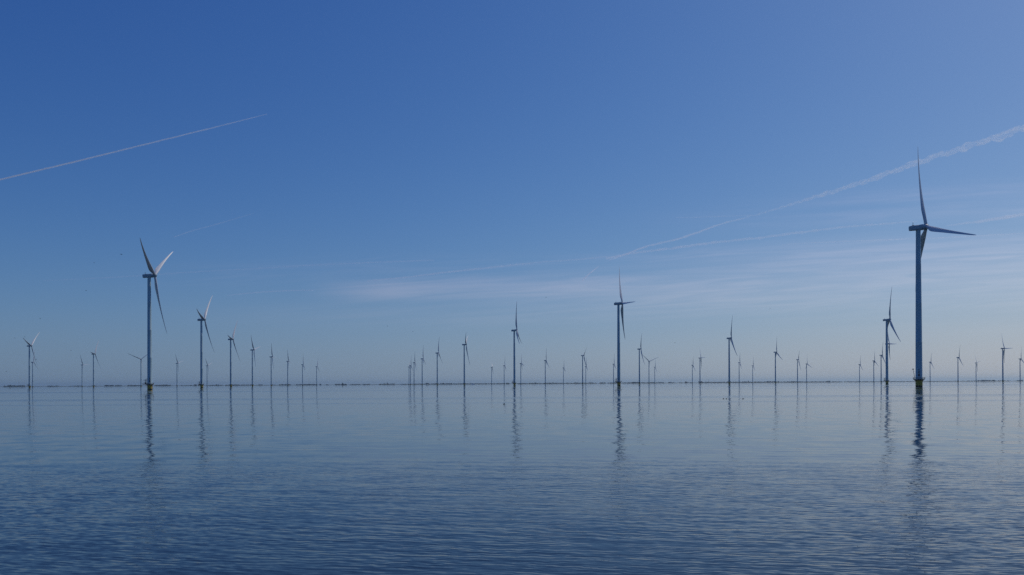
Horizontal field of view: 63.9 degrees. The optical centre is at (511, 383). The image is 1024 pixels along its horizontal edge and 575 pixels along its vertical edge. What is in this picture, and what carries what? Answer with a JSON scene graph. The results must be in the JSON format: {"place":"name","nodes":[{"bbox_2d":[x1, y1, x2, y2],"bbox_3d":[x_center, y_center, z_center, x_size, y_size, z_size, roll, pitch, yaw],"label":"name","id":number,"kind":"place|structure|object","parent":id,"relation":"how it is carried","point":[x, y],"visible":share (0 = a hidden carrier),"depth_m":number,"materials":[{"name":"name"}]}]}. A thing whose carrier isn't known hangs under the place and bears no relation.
{"place":"outdoors","nodes":[
{"label":"outdoors","id":0,"kind":"place"},
{"bbox_2d":[7,381,945,386],"bbox_3d":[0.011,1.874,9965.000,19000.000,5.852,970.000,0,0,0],"label":"shore","id":1,"kind":"structure","parent":0,"point":[413,384],"depth_m":9490.37,"materials":[{"name":"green plant"}]},
{"bbox_2d":[3,380,1022,386],"bbox_3d":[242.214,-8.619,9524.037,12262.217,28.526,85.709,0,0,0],"label":"distant woods","id":2,"kind":"object","parent":1,"relation":"on","point":[527,383],"visible":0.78,"depth_m":9502.78,"materials":[{"name":"green plant"}]},
{"bbox_2d":[0,381,1023,574],"bbox_3d":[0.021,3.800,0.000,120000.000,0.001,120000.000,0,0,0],"label":"water","id":3,"kind":"structure","parent":0,"point":[840,478],"depth_m":32.52,"materials":[{"name":"blue liquid"}]},
{"bbox_2d":[23,332,39,387],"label":"wind turbine","id":4,"kind":"object","parent":3,"relation":"on","point":[29,345],"visible":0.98,"depth_m":2252.96,"materials":[{"name":"metal"}]},
{"bbox_2d":[31,351,34,386],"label":"wind turbine","id":5,"kind":"object","parent":3,"relation":"on","point":[32,370],"visible":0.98,"depth_m":3781.11,"materials":[{"name":"metal"}]},
{"bbox_2d":[91,341,99,386],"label":"wind turbine","id":6,"kind":"object","parent":3,"relation":"on","point":[93,363],"visible":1,"depth_m":2845.94,"materials":[{"name":"metal"}]},
{"bbox_2d":[132,355,146,386],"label":"wind turbine","id":7,"kind":"object","parent":3,"relation":"on","point":[141,372],"visible":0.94,"depth_m":3442.69,"materials":[{"name":"metal"}]},
{"bbox_2d":[140,239,172,388],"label":"wind turbine","id":8,"kind":"object","parent":3,"relation":"on","point":[149,384],"visible":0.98,"depth_m":828.47,"materials":[{"name":"metal"}]},
{"bbox_2d":[197,295,213,387],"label":"wind turbine","id":9,"kind":"object","parent":3,"relation":"on","point":[201,350],"visible":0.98,"depth_m":1387.73,"materials":[{"name":"metal"}]},
{"bbox_2d":[228,320,238,386],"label":"wind turbine","id":10,"kind":"object","parent":3,"relation":"on","point":[230,384],"visible":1,"depth_m":1983.74,"materials":[{"name":"metal"}]},
{"bbox_2d":[250,338,260,385],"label":"wind turbine","id":11,"kind":"object","parent":3,"relation":"on","point":[252,359],"visible":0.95,"depth_m":2591.47,"materials":[{"name":"metal"}]},
{"bbox_2d":[270,343,274,385],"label":"wind turbine","id":12,"kind":"object","parent":3,"relation":"on","point":[271,363],"visible":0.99,"depth_m":3238.38,"materials":[{"name":"metal"}]},
{"bbox_2d":[286,350,291,385],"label":"wind turbine","id":13,"kind":"object","parent":3,"relation":"on","point":[288,361],"visible":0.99,"depth_m":3856.49,"materials":[{"name":"metal"}]},
{"bbox_2d":[301,361,304,385],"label":"wind turbine","id":14,"kind":"object","parent":3,"relation":"on","point":[302,372],"visible":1,"depth_m":4493.47,"materials":[{"name":"metal"}]},
{"bbox_2d":[421,356,424,384],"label":"wind turbine","id":15,"kind":"object","parent":3,"relation":"on","point":[423,361],"visible":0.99,"depth_m":3592.51,"materials":[{"name":"metal"}]},
{"bbox_2d":[435,343,442,384],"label":"wind turbine","id":16,"kind":"object","parent":3,"relation":"on","point":[437,353],"visible":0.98,"depth_m":2935.51,"materials":[{"name":"metal"}]},
{"bbox_2d":[462,337,469,384],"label":"wind turbine","id":17,"kind":"object","parent":3,"relation":"on","point":[464,383],"visible":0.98,"depth_m":2318.62,"materials":[{"name":"metal"}]},
{"bbox_2d":[511,304,520,384],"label":"wind turbine","id":18,"kind":"object","parent":3,"relation":"on","point":[514,370],"visible":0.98,"depth_m":1713.10,"materials":[{"name":"metal"}]},
{"bbox_2d":[520,353,522,383],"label":"wind turbine","id":19,"kind":"object","parent":3,"relation":"on","point":[521,364],"visible":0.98,"depth_m":4511.09,"materials":[{"name":"metal"}]},
{"bbox_2d":[544,348,547,383],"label":"wind turbine","id":20,"kind":"object","parent":3,"relation":"on","point":[545,368],"visible":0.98,"depth_m":3962.45,"materials":[{"name":"metal"}]},
{"bbox_2d":[581,350,586,383],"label":"wind turbine","id":21,"kind":"object","parent":3,"relation":"on","point":[582,366],"visible":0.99,"depth_m":3297.41,"materials":[{"name":"metal"}]},
{"bbox_2d":[614,267,631,385],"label":"wind turbine","id":22,"kind":"object","parent":3,"relation":"on","point":[618,379],"visible":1,"depth_m":1147.62,"materials":[{"name":"metal"}]},
{"bbox_2d":[637,335,643,383],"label":"wind turbine","id":23,"kind":"object","parent":3,"relation":"on","point":[639,349],"visible":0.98,"depth_m":2691.81,"materials":[{"name":"metal"}]},
{"bbox_2d":[727,316,736,383],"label":"wind turbine","id":24,"kind":"object","parent":3,"relation":"on","point":[729,340],"visible":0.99,"depth_m":2063.71,"materials":[{"name":"metal"}]},
{"bbox_2d":[774,342,781,382],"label":"wind turbine","id":25,"kind":"object","parent":3,"relation":"on","point":[776,352],"visible":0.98,"depth_m":3046.03,"materials":[{"name":"metal"}]},
{"bbox_2d":[796,351,800,382],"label":"wind turbine","id":26,"kind":"object","parent":3,"relation":"on","point":[797,367],"visible":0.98,"depth_m":4060.74,"materials":[{"name":"metal"}]},
{"bbox_2d":[873,355,876,381],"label":"wind turbine","id":27,"kind":"object","parent":3,"relation":"on","point":[874,361],"visible":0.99,"depth_m":4379.33,"materials":[{"name":"metal"}]},
{"bbox_2d":[879,347,885,381],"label":"wind turbine","id":28,"kind":"object","parent":3,"relation":"on","point":[881,363],"visible":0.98,"depth_m":3465.62,"materials":[{"name":"metal"}]},
{"bbox_2d":[883,290,900,383],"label":"wind turbine","id":29,"kind":"object","parent":3,"relation":"on","point":[888,320],"visible":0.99,"depth_m":1478.43,"materials":[{"name":"metal"}]},
{"bbox_2d":[909,156,974,386],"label":"wind turbine","id":30,"kind":"object","parent":3,"relation":"on","point":[918,377],"visible":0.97,"depth_m":592.25,"materials":[{"name":"metal"}]},
{"bbox_2d":[956,350,962,381],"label":"wind turbine","id":31,"kind":"object","parent":3,"relation":"on","point":[957,368],"visible":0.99,"depth_m":3845.17,"materials":[{"name":"metal"}]},
{"bbox_2d":[1001,339,1008,381],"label":"wind turbine","id":32,"kind":"object","parent":3,"relation":"on","point":[1003,351],"visible":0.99,"depth_m":2818.97,"materials":[{"name":"metal"}]},
{"bbox_2d":[0,0,1023,386],"label":"sky","id":33,"kind":"structure","parent":0,"point":[364,187],"materials":[{"name":"blue"}]}
]}

